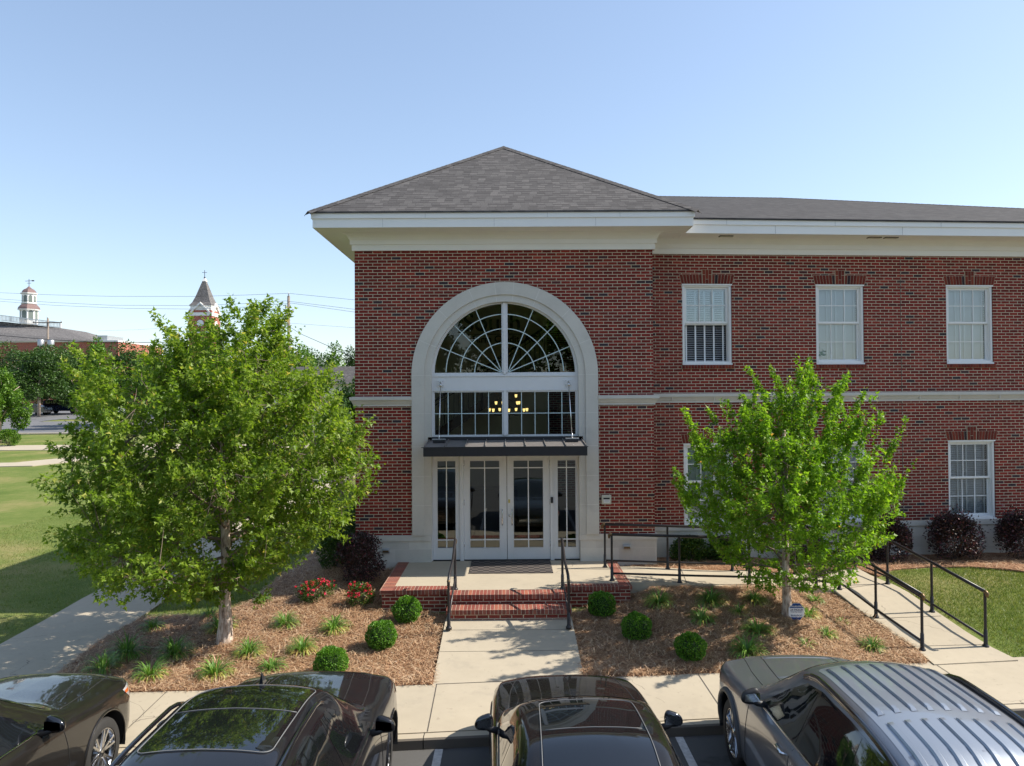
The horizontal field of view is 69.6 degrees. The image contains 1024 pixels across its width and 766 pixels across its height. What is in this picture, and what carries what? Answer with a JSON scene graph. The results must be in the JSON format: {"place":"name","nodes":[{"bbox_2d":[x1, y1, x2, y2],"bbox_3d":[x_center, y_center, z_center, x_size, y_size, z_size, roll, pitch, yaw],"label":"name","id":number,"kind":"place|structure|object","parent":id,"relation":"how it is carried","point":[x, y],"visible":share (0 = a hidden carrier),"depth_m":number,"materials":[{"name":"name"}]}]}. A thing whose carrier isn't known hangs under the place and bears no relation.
{"place":"outdoors","nodes":[
{"label":"outdoors","id":0,"kind":"place"},
{"bbox_2d":[2,421,175,432],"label":"street","id":1,"kind":"structure","parent":0,"point":[45,427],"depth_m":71.92,"materials":[{"name":"asphalt"}]},
{"bbox_2d":[285,292,293,353],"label":"power pole","id":2,"kind":"object","parent":1,"relation":"on","point":[288,301],"visible":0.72,"depth_m":79.87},
{"bbox_2d":[0,327,285,342],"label":"power line","id":3,"kind":"object","parent":2,"relation":"attached to","point":[83,341],"visible":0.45,"depth_m":88.14,"materials":[{"name":"black plastic"}]},
{"bbox_2d":[2,301,351,311],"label":"power line","id":4,"kind":"object","parent":2,"relation":"attached to","point":[149,308],"visible":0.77,"depth_m":86.45,"materials":[{"name":"black plastic"}]},
{"bbox_2d":[7,299,348,308],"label":"power line","id":5,"kind":"object","parent":2,"relation":"attached to","point":[177,305],"visible":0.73,"depth_m":84.72,"materials":[{"name":"black plastic"}]},
{"bbox_2d":[16,293,352,299],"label":"power line","id":6,"kind":"object","parent":2,"relation":"attached to","point":[186,296],"visible":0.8,"depth_m":84.59,"materials":[{"name":"black plastic"}]},
{"bbox_2d":[0,443,308,450],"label":"lawn path","id":7,"kind":"structure","parent":0,"point":[21,447],"depth_m":50.81,"materials":[{"name":"concrete"}]},
{"bbox_2d":[0,405,1023,661],"bbox_3d":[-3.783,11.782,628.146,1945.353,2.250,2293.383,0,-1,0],"label":"ground","id":8,"kind":"structure","parent":0,"point":[20,501],"depth_m":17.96,"materials":[{"name":"plant"}]},
{"bbox_2d":[0,429,21,445],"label":"round shrub","id":9,"kind":"object","parent":8,"relation":"on","point":[10,434],"visible":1,"depth_m":52.15,"materials":[{"name":"green plant"}]},
{"bbox_2d":[0,366,33,441],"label":"bright tree","id":10,"kind":"object","parent":8,"relation":"on","point":[11,397],"visible":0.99,"depth_m":54.88,"materials":[{"name":"green plant"}]},
{"bbox_2d":[0,451,143,466],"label":"sidewalk","id":11,"kind":"structure","parent":8,"relation":"on","point":[36,463],"depth_m":41.38,"materials":[{"name":"concrete"}]},
{"bbox_2d":[0,280,160,404],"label":"brick hall","id":12,"kind":"structure","parent":8,"relation":"on","point":[25,326],"depth_m":145.68,"materials":[{"name":"red brick"}]},
{"bbox_2d":[73,335,119,411],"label":"cypress tree","id":13,"kind":"object","parent":8,"relation":"on","point":[99,348],"visible":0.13,"depth_m":69.39,"materials":[{"name":"green plant"}]},
{"bbox_2d":[2,409,193,419],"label":"parking lot","id":14,"kind":"structure","parent":8,"relation":"on","point":[60,415],"depth_m":92.06,"materials":[{"name":"asphalt"}]},
{"bbox_2d":[0,340,49,401],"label":"street tree","id":15,"kind":"object","parent":14,"relation":"on","point":[4,364],"visible":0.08,"depth_m":94.10,"materials":[{"name":"green plant"}]},
{"bbox_2d":[13,404,52,414],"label":"parked car","id":16,"kind":"object","parent":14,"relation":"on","point":[45,410],"visible":0.35,"depth_m":94.85,"materials":[{"name":"grey paint"}]},
{"bbox_2d":[0,344,76,416],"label":"street tree","id":17,"kind":"object","parent":14,"relation":"on","point":[40,381],"visible":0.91,"depth_m":90.35,"materials":[{"name":"green plant"}]},
{"bbox_2d":[33,316,61,399],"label":"power pole","id":18,"kind":"object","parent":14,"relation":"on","point":[40,342],"visible":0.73,"depth_m":111.36,"materials":[{"name":"wood"}]},
{"bbox_2d":[43,400,74,413],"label":"parked car","id":19,"kind":"object","parent":14,"relation":"on","point":[56,407],"visible":0.4,"depth_m":98.75,"materials":[{"name":"blue paint"}]},
{"bbox_2d":[41,341,105,411],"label":"street tree","id":20,"kind":"object","parent":14,"relation":"on","point":[63,401],"visible":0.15,"depth_m":95.81,"materials":[{"name":"green plant"}]},
{"bbox_2d":[102,339,164,424],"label":"dark tree","id":21,"kind":"object","parent":8,"relation":"on","point":[126,357],"visible":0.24,"depth_m":73.57,"materials":[{"name":"green plant"}]},
{"bbox_2d":[0,471,354,677],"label":"lawn walkway","id":22,"kind":"structure","parent":8,"relation":"on","point":[52,643],"depth_m":13.10,"materials":[{"name":"concrete"}]},
{"bbox_2d":[188,270,220,406],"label":"clock tower","id":23,"kind":"structure","parent":8,"relation":"on","point":[205,299],"depth_m":133.29,"materials":[{"name":"metal"}]},
{"bbox_2d":[288,341,317,366],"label":"tree","id":24,"kind":"object","parent":8,"relation":"on","point":[305,352],"visible":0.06,"depth_m":73.43,"materials":[{"name":"green plant"}]},
{"bbox_2d":[274,366,354,437],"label":"house","id":25,"kind":"structure","parent":8,"relation":"on","point":[349,372],"depth_m":59.33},
{"bbox_2d":[308,346,331,366],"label":"background tree","id":26,"kind":"object","parent":8,"relation":"on","point":[318,360],"visible":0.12,"depth_m":138.93,"materials":[{"name":"green plant"}]},
{"bbox_2d":[319,340,345,366],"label":"tree","id":27,"kind":"object","parent":8,"relation":"on","point":[335,358],"visible":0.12,"depth_m":61.50,"materials":[{"name":"green plant"}]},
{"bbox_2d":[325,396,353,493],"bbox_3d":[-6.956,2.679,29.884,1.200,4.288,1.178,-1,-1,16],"label":"dark tree","id":28,"kind":"object","parent":8,"relation":"on","point":[347,406],"visible":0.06,"depth_m":29.85,"materials":[{"name":"green plant"}]},
{"bbox_2d":[334,374,354,480],"bbox_3d":[-7.424,2.069,33.968,1.702,5.464,1.643,-1,-1,40],"label":"dark tree","id":29,"kind":"object","parent":8,"relation":"on","point":[348,390],"visible":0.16,"depth_m":33.69,"materials":[{"name":"green plant"}]},
{"bbox_2d":[341,344,354,365],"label":"tree","id":30,"kind":"object","parent":8,"relation":"on","point":[350,361],"visible":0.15,"depth_m":108.62,"materials":[{"name":"green plant"}]},
{"bbox_2d":[116,734,732,765],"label":"parking lot","id":31,"kind":"structure","parent":8,"relation":"on","point":[708,750],"depth_m":8.92,"materials":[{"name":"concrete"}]},
{"bbox_2d":[0,673,129,765],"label":"parked car","id":32,"kind":"object","parent":31,"relation":"on","point":[64,719],"visible":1,"depth_m":7.95,"materials":[{"name":"brown paint"}]},
{"bbox_2d":[109,671,397,765],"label":"parked car","id":33,"kind":"object","parent":31,"relation":"on","point":[325,718],"visible":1,"depth_m":6.20,"materials":[{"name":"black paint"}]},
{"bbox_2d":[432,737,696,765],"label":"stall lines","id":34,"kind":"object","parent":31,"relation":"on","point":[437,757],"visible":0.5,"depth_m":8.90,"materials":[{"name":"paint"}]},
{"bbox_2d":[117,704,1023,764],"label":"kerb","id":35,"kind":"structure","parent":31,"relation":"on","point":[443,740],"depth_m":9.15,"materials":[{"name":"concrete"}]},
{"bbox_2d":[475,675,682,765],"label":"parked car","id":36,"kind":"object","parent":31,"relation":"on","point":[571,720],"visible":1,"depth_m":6.67,"materials":[{"name":"black paint"}]},
{"bbox_2d":[718,655,1023,765],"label":"parked car","id":37,"kind":"object","parent":31,"relation":"on","point":[794,710],"visible":1,"depth_m":6.40,"materials":[{"name":"grey paint"}]},
{"bbox_2d":[379,560,631,619],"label":"entrance steps","id":38,"kind":"structure","parent":8,"relation":"on","point":[506,596],"depth_m":13.72,"materials":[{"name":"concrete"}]},
{"bbox_2d":[446,538,457,629],"bbox_3d":[-1.059,3.521,13.069,0.104,1.299,1.343,0,-1,1],"label":"step railing","id":39,"kind":"object","parent":38,"relation":"on","point":[449,606],"visible":1,"depth_m":12.74,"materials":[{"name":"metal"}]},
{"bbox_2d":[469,560,552,573],"bbox_3d":[-0.021,3.817,15.301,1.690,0.010,1.100,0,-1,0],"label":"door mat","id":40,"kind":"object","parent":38,"relation":"on","point":[510,566],"depth_m":15.27,"materials":[{"name":"rubber"}]},
{"bbox_2d":[560,537,571,628],"bbox_3d":[0.943,3.508,13.079,0.104,1.299,1.343,0,-1,-1],"label":"step railing","id":41,"kind":"object","parent":38,"relation":"on","point":[563,564],"visible":1,"depth_m":12.83,"materials":[{"name":"metal"}]},
{"bbox_2d":[433,617,582,683],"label":"entrance walk","id":42,"kind":"structure","parent":8,"relation":"on","point":[486,650],"depth_m":11.68,"materials":[{"name":"concrete"}]},
{"bbox_2d":[54,522,1023,692],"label":"pine straw","id":43,"kind":"object","parent":8,"relation":"on","point":[632,666],"visible":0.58,"depth_m":12.27,"materials":[{"name":"plant"}]},
{"bbox_2d":[79,649,128,675],"bbox_3d":[-6.234,4.238,11.201,0.679,0.302,0.676,0,-1,0],"label":"liriope clump","id":44,"kind":"object","parent":43,"relation":"on","point":[101,663],"visible":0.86,"depth_m":11.18,"materials":[{"name":"plant"}]},
{"bbox_2d":[100,627,157,663],"bbox_3d":[-6.184,4.186,11.793,0.812,0.404,0.825,-1,-1,21],"label":"liriope clump","id":45,"kind":"object","parent":43,"relation":"on","point":[128,646],"visible":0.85,"depth_m":11.77,"materials":[{"name":"plant"}]},
{"bbox_2d":[127,656,172,684],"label":"liriope clump","id":46,"kind":"object","parent":43,"relation":"on","point":[148,672],"visible":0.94,"depth_m":10.88,"materials":[{"name":"plant"}]},
{"bbox_2d":[136,615,167,633],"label":"liriope clump","id":47,"kind":"object","parent":43,"relation":"on","point":[149,625],"visible":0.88,"depth_m":13.09,"materials":[{"name":"plant"}]},
{"bbox_2d":[151,633,196,663],"bbox_3d":[-5.395,4.208,11.762,0.728,0.326,0.739,-1,-1,33],"label":"liriope clump","id":48,"kind":"object","parent":43,"relation":"on","point":[173,648],"visible":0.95,"depth_m":11.73,"materials":[{"name":"plant"}]},
{"bbox_2d":[27,293,385,645],"bbox_3d":[-4.713,1.481,12.277,5.292,6.025,5.390,0,-1,0],"label":"maple tree","id":49,"kind":"object","parent":43,"relation":"on","point":[227,418],"visible":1,"depth_m":11.33,"materials":[{"name":"green plant"}]},
{"bbox_2d":[197,605,218,618],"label":"liriope clump","id":50,"kind":"object","parent":43,"relation":"on","point":[208,612],"visible":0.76,"depth_m":13.64,"materials":[{"name":"plant"}]},
{"bbox_2d":[191,653,238,682],"bbox_3d":[-4.426,4.232,10.983,0.697,0.285,0.677,0,-1,0],"label":"liriope clump","id":51,"kind":"object","parent":43,"relation":"on","point":[213,670],"visible":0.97,"depth_m":10.94,"materials":[{"name":"plant"}]},
{"bbox_2d":[202,610,240,634],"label":"liriope clump","id":52,"kind":"object","parent":43,"relation":"on","point":[214,623],"visible":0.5,"depth_m":12.82,"materials":[{"name":"plant"}]},
{"bbox_2d":[228,636,269,661],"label":"liriope clump","id":53,"kind":"object","parent":43,"relation":"on","point":[248,648],"visible":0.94,"depth_m":11.69,"materials":[{"name":"plant"}]},
{"bbox_2d":[253,653,289,674],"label":"liriope clump","id":54,"kind":"object","parent":43,"relation":"on","point":[269,666],"visible":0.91,"depth_m":11.16,"materials":[{"name":"plant"}]},
{"bbox_2d":[268,610,302,630],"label":"liriope clump","id":55,"kind":"object","parent":43,"relation":"on","point":[286,620],"visible":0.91,"depth_m":12.84,"materials":[{"name":"plant"}]},
{"bbox_2d":[283,634,318,658],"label":"liriope clump","id":56,"kind":"object","parent":43,"relation":"on","point":[301,647],"visible":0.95,"depth_m":11.79,"materials":[{"name":"plant"}]},
{"bbox_2d":[295,576,338,602],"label":"rose bush","id":57,"kind":"object","parent":43,"relation":"on","point":[307,586],"visible":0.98,"depth_m":14.02,"materials":[{"name":"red plant"}]},
{"bbox_2d":[312,644,348,670],"bbox_3d":[-2.702,4.141,10.980,0.529,0.436,0.541,0,-1,0],"label":"boxwood ball","id":58,"kind":"object","parent":43,"relation":"on","point":[331,658],"visible":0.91,"depth_m":10.86,"materials":[{"name":"green plant"}]},
{"bbox_2d":[315,523,349,568],"bbox_3d":[-3.881,3.577,16.154,0.820,1.075,1.039,0,-1,0],"label":"green shrub","id":59,"kind":"object","parent":43,"relation":"on","point":[330,542],"visible":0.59,"depth_m":15.96,"materials":[{"name":"green plant"}]},
{"bbox_2d":[315,612,351,636],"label":"liriope clump","id":60,"kind":"object","parent":43,"relation":"on","point":[332,624],"visible":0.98,"depth_m":12.60,"materials":[{"name":"plant"}]},
{"bbox_2d":[327,509,355,550],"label":"green shrub","id":61,"kind":"object","parent":43,"relation":"on","point":[350,528],"visible":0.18,"depth_m":17.23,"materials":[{"name":"green plant"}]},
{"bbox_2d":[344,581,375,606],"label":"rose bush","id":62,"kind":"object","parent":43,"relation":"on","point":[365,587],"visible":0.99,"depth_m":13.76,"materials":[{"name":"red plant"}]},
{"bbox_2d":[334,527,386,583],"bbox_3d":[-3.111,3.564,15.098,1.009,1.151,0.998,0,-1,-27],"label":"purple bush","id":63,"kind":"object","parent":43,"relation":"on","point":[361,552],"visible":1,"depth_m":14.92,"materials":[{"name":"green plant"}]},
{"bbox_2d":[364,619,397,651],"bbox_3d":[-2.127,4.080,11.972,0.554,0.460,0.580,0,-1,0],"label":"boxwood ball","id":64,"kind":"object","parent":43,"relation":"on","point":[382,634],"visible":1,"depth_m":11.83,"materials":[{"name":"green plant"}]},
{"bbox_2d":[390,595,422,623],"bbox_3d":[-1.866,3.989,13.039,0.574,0.476,0.556,0,-1,0],"label":"boxwood ball","id":65,"kind":"object","parent":43,"relation":"on","point":[406,608],"visible":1,"depth_m":12.90,"materials":[{"name":"green plant"}]},
{"bbox_2d":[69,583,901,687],"bbox_3d":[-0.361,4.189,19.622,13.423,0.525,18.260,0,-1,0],"label":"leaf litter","id":66,"kind":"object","parent":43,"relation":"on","point":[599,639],"visible":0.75,"depth_m":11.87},
{"bbox_2d":[304,146,1023,569],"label":"brick office building","id":67,"kind":"structure","parent":8,"relation":"on","point":[646,316],"depth_m":16.45,"materials":[{"name":"brick"}]},
{"bbox_2d":[464,456,506,558],"bbox_3d":[-0.581,2.627,15.919,0.934,2.375,0.130,0,-1,0],"label":"door","id":68,"kind":"structure","parent":67,"relation":"in","point":[485,477],"depth_m":15.95,"materials":[{"name":"glass"}]},
{"bbox_2d":[432,302,577,376],"bbox_3d":[-0.160,-0.963,15.981,3.200,1.640,0.145,0,-1,0],"label":"fan window","id":69,"kind":"structure","parent":67,"relation":"in","point":[505,371],"depth_m":15.95,"materials":[{"name":"white metal"}]},
{"bbox_2d":[432,389,577,436],"bbox_3d":[-0.149,0.665,15.966,3.200,1.064,0.152,0,-1,0],"label":"transom window","id":70,"kind":"structure","parent":67,"relation":"in","point":[504,413],"depth_m":15.93,"materials":[{"name":"glass"}]},
{"bbox_2d":[489,304,527,420],"bbox_3d":[-0.102,-0.963,17.873,0.984,3.760,0.965,0,-1,0],"label":"chandelier","id":71,"kind":"object","parent":67,"relation":"hanging from","point":[509,406],"visible":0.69,"depth_m":17.87,"materials":[{"name":"yellow metal"}]},
{"bbox_2d":[507,456,550,558],"bbox_3d":[0.366,2.621,15.924,0.938,2.375,0.130,0,-1,0],"label":"door","id":72,"kind":"structure","parent":67,"relation":"in","point":[528,477],"depth_m":15.96,"materials":[{"name":"glass"}]},
{"bbox_2d":[679,269,733,368],"bbox_3d":[4.417,-1.446,16.788,1.281,2.250,0.286,0,-1,-4],"label":"window","id":73,"kind":"structure","parent":67,"relation":"in","point":[704,282],"depth_m":16.77,"materials":[{"name":"white glass"}]},
{"bbox_2d":[681,429,732,524],"bbox_3d":[4.439,2.120,16.753,1.281,2.162,0.263,0,-1,-4],"label":"window","id":74,"kind":"structure","parent":67,"relation":"in","point":[693,476],"depth_m":16.80,"materials":[{"name":"white glass"}]},
{"bbox_2d":[813,270,866,367],"bbox_3d":[7.533,-1.463,17.023,1.281,2.250,0.286,0,-1,-4],"label":"window","id":75,"kind":"structure","parent":67,"relation":"in","point":[839,335],"depth_m":17.07,"materials":[{"name":"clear glass"}]},
{"bbox_2d":[815,428,867,521],"bbox_3d":[7.556,2.103,16.987,1.281,2.162,0.263,0,-1,-4],"label":"window","id":76,"kind":"structure","parent":67,"relation":"in","point":[853,461],"depth_m":17.07,"materials":[{"name":"white glass"}]},
{"bbox_2d":[943,271,995,367],"bbox_3d":[10.659,-1.480,17.258,1.281,2.250,0.286,0,-1,-4],"label":"window","id":77,"kind":"structure","parent":67,"relation":"in","point":[964,295],"depth_m":17.31,"materials":[{"name":"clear glass"}]},
{"bbox_2d":[945,426,996,518],"bbox_3d":[10.682,2.085,17.222,1.281,2.162,0.263,0,-1,-4],"label":"window","id":78,"kind":"structure","parent":67,"relation":"in","point":[971,439],"depth_m":17.26,"materials":[{"name":"clear glass"}]},
{"bbox_2d":[572,587,926,676],"bbox_3d":[3.726,4.116,12.511,5.489,0.506,3.270,0,-1,0],"label":"straw bed","id":79,"kind":"object","parent":8,"relation":"on","point":[686,672],"visible":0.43,"depth_m":12.20,"materials":[{"name":"brown plant"}]},
{"bbox_2d":[588,590,616,617],"bbox_3d":[1.617,3.962,13.235,0.535,0.446,0.564,0,-1,0],"label":"boxwood ball","id":80,"kind":"object","parent":79,"relation":"on","point":[600,602],"visible":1,"depth_m":13.10,"materials":[{"name":"green plant"}]},
{"bbox_2d":[620,610,652,640],"bbox_3d":[2.072,4.029,12.251,0.546,0.462,0.547,0,-1,0],"label":"boxwood ball","id":81,"kind":"object","parent":79,"relation":"on","point":[635,625],"visible":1,"depth_m":12.12,"materials":[{"name":"green plant"}]},
{"bbox_2d":[640,588,675,609],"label":"liriope clump","id":82,"kind":"object","parent":79,"relation":"on","point":[656,599],"visible":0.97,"depth_m":13.24,"materials":[{"name":"plant"}]},
{"bbox_2d":[673,631,707,661],"bbox_3d":[2.765,4.054,11.391,0.532,0.438,0.519,0,-1,0],"label":"boxwood ball","id":83,"kind":"object","parent":79,"relation":"on","point":[690,646],"visible":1,"depth_m":11.27,"materials":[{"name":"green plant"}]},
{"bbox_2d":[686,603,717,625],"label":"liriope clump","id":84,"kind":"object","parent":79,"relation":"on","point":[703,616],"visible":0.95,"depth_m":12.58,"materials":[{"name":"plant"}]},
{"bbox_2d":[692,585,728,608],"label":"liriope clump","id":85,"kind":"object","parent":79,"relation":"on","point":[711,598],"visible":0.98,"depth_m":13.22,"materials":[{"name":"plant"}]},
{"bbox_2d":[726,603,749,616],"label":"liriope clump","id":86,"kind":"object","parent":79,"relation":"on","point":[739,608],"visible":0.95,"depth_m":12.87,"materials":[{"name":"plant"}]},
{"bbox_2d":[726,633,769,658],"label":"liriope clump","id":87,"kind":"object","parent":79,"relation":"on","point":[747,648],"visible":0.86,"depth_m":11.46,"materials":[{"name":"plant"}]},
{"bbox_2d":[739,588,768,606],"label":"liriope clump","id":88,"kind":"object","parent":79,"relation":"on","point":[755,598],"visible":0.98,"depth_m":13.28,"materials":[{"name":"plant"}]},
{"bbox_2d":[739,616,779,639],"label":"liriope clump","id":89,"kind":"object","parent":79,"relation":"on","point":[756,627],"visible":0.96,"depth_m":12.12,"materials":[{"name":"plant"}]},
{"bbox_2d":[670,356,916,619],"bbox_3d":[4.889,1.888,12.776,4.115,4.759,4.119,0,-1,0],"label":"maple tree","id":90,"kind":"object","parent":79,"relation":"on","point":[816,481],"visible":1,"depth_m":12.24,"materials":[{"name":"green plant"}]},
{"bbox_2d":[789,603,803,620],"bbox_3d":[4.861,4.061,12.576,0.260,0.599,0.029,0,-1,3],"label":"yard sign","id":91,"kind":"object","parent":79,"relation":"on","point":[796,610],"visible":1,"depth_m":12.57,"materials":[{"name":"plastic"}]},
{"bbox_2d":[802,604,822,619],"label":"liriope clump","id":92,"kind":"object","parent":79,"relation":"on","point":[809,613],"visible":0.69,"depth_m":12.82,"materials":[{"name":"plant"}]},
{"bbox_2d":[817,625,838,639],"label":"liriope clump","id":93,"kind":"object","parent":79,"relation":"on","point":[827,632],"visible":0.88,"depth_m":12.10,"materials":[{"name":"plant"}]},
{"bbox_2d":[856,635,887,654],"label":"liriope clump","id":94,"kind":"object","parent":79,"relation":"on","point":[874,644],"visible":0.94,"depth_m":11.78,"materials":[{"name":"plant"}]},
{"bbox_2d":[621,552,1023,576],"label":"mulch bed","id":95,"kind":"object","parent":8,"relation":"on","point":[952,565],"visible":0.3,"depth_m":15.96,"materials":[{"name":"brown plant"}]},
{"bbox_2d":[669,534,710,561],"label":"green shrub","id":96,"kind":"object","parent":95,"relation":"on","point":[693,544],"visible":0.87,"depth_m":16.12,"materials":[{"name":"green plant"}]},
{"bbox_2d":[706,534,744,560],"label":"green shrub","id":97,"kind":"object","parent":95,"relation":"on","point":[713,551],"visible":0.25,"depth_m":16.14,"materials":[{"name":"green plant"}]},
{"bbox_2d":[789,523,823,560],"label":"purple bush","id":98,"kind":"object","parent":95,"relation":"on","point":[805,546],"visible":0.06,"depth_m":16.13,"materials":[{"name":"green plant"}]},
{"bbox_2d":[859,507,913,562],"bbox_3d":[8.286,3.387,16.376,1.226,1.301,0.891,0,-1,0],"label":"purple bush","id":99,"kind":"object","parent":95,"relation":"on","point":[902,532],"visible":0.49,"depth_m":16.15,"materials":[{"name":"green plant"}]},
{"bbox_2d":[922,504,988,561],"bbox_3d":[9.859,3.370,16.421,1.390,1.317,1.052,0,-1,0],"label":"purple bush","id":100,"kind":"object","parent":95,"relation":"on","point":[948,525],"visible":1,"depth_m":16.25,"materials":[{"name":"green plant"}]},
{"bbox_2d":[990,504,1023,558],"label":"purple bush","id":101,"kind":"object","parent":95,"relation":"on","point":[1010,527],"visible":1,"depth_m":16.42,"materials":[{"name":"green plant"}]},
{"bbox_2d":[0,0,1023,367],"label":"sky","id":102,"kind":"structure","parent":0,"point":[147,147],"materials":[{"name":"blue"}]},
{"bbox_2d":[119,657,1023,747],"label":"sidewalk","id":103,"kind":"structure","parent":0,"point":[458,707],"depth_m":10.20,"materials":[{"name":"concrete"}]},
{"bbox_2d":[128,569,978,730],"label":"paving joints","id":104,"kind":"object","parent":103,"relation":"on","point":[544,650],"visible":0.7,"depth_m":10.72,"materials":[{"name":"concrete"}]},
{"bbox_2d":[620,567,1017,664],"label":"ramp path","id":105,"kind":"structure","parent":0,"point":[953,640],"depth_m":13.37,"materials":[{"name":"concrete"}]},
{"bbox_2d":[608,533,925,650],"bbox_3d":[4.704,3.596,13.890,5.331,1.471,2.197,-1,-1,27],"label":"ramp railing","id":106,"kind":"object","parent":105,"relation":"on","point":[874,607],"visible":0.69,"depth_m":14.05,"materials":[{"name":"metal"}]},
{"bbox_2d":[601,523,989,647],"bbox_3d":[5.551,3.599,14.888,6.750,1.461,3.177,-1,-1,30],"label":"ramp railing","id":107,"kind":"object","parent":105,"relation":"on","point":[984,635],"visible":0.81,"depth_m":14.57,"materials":[{"name":"metal"}]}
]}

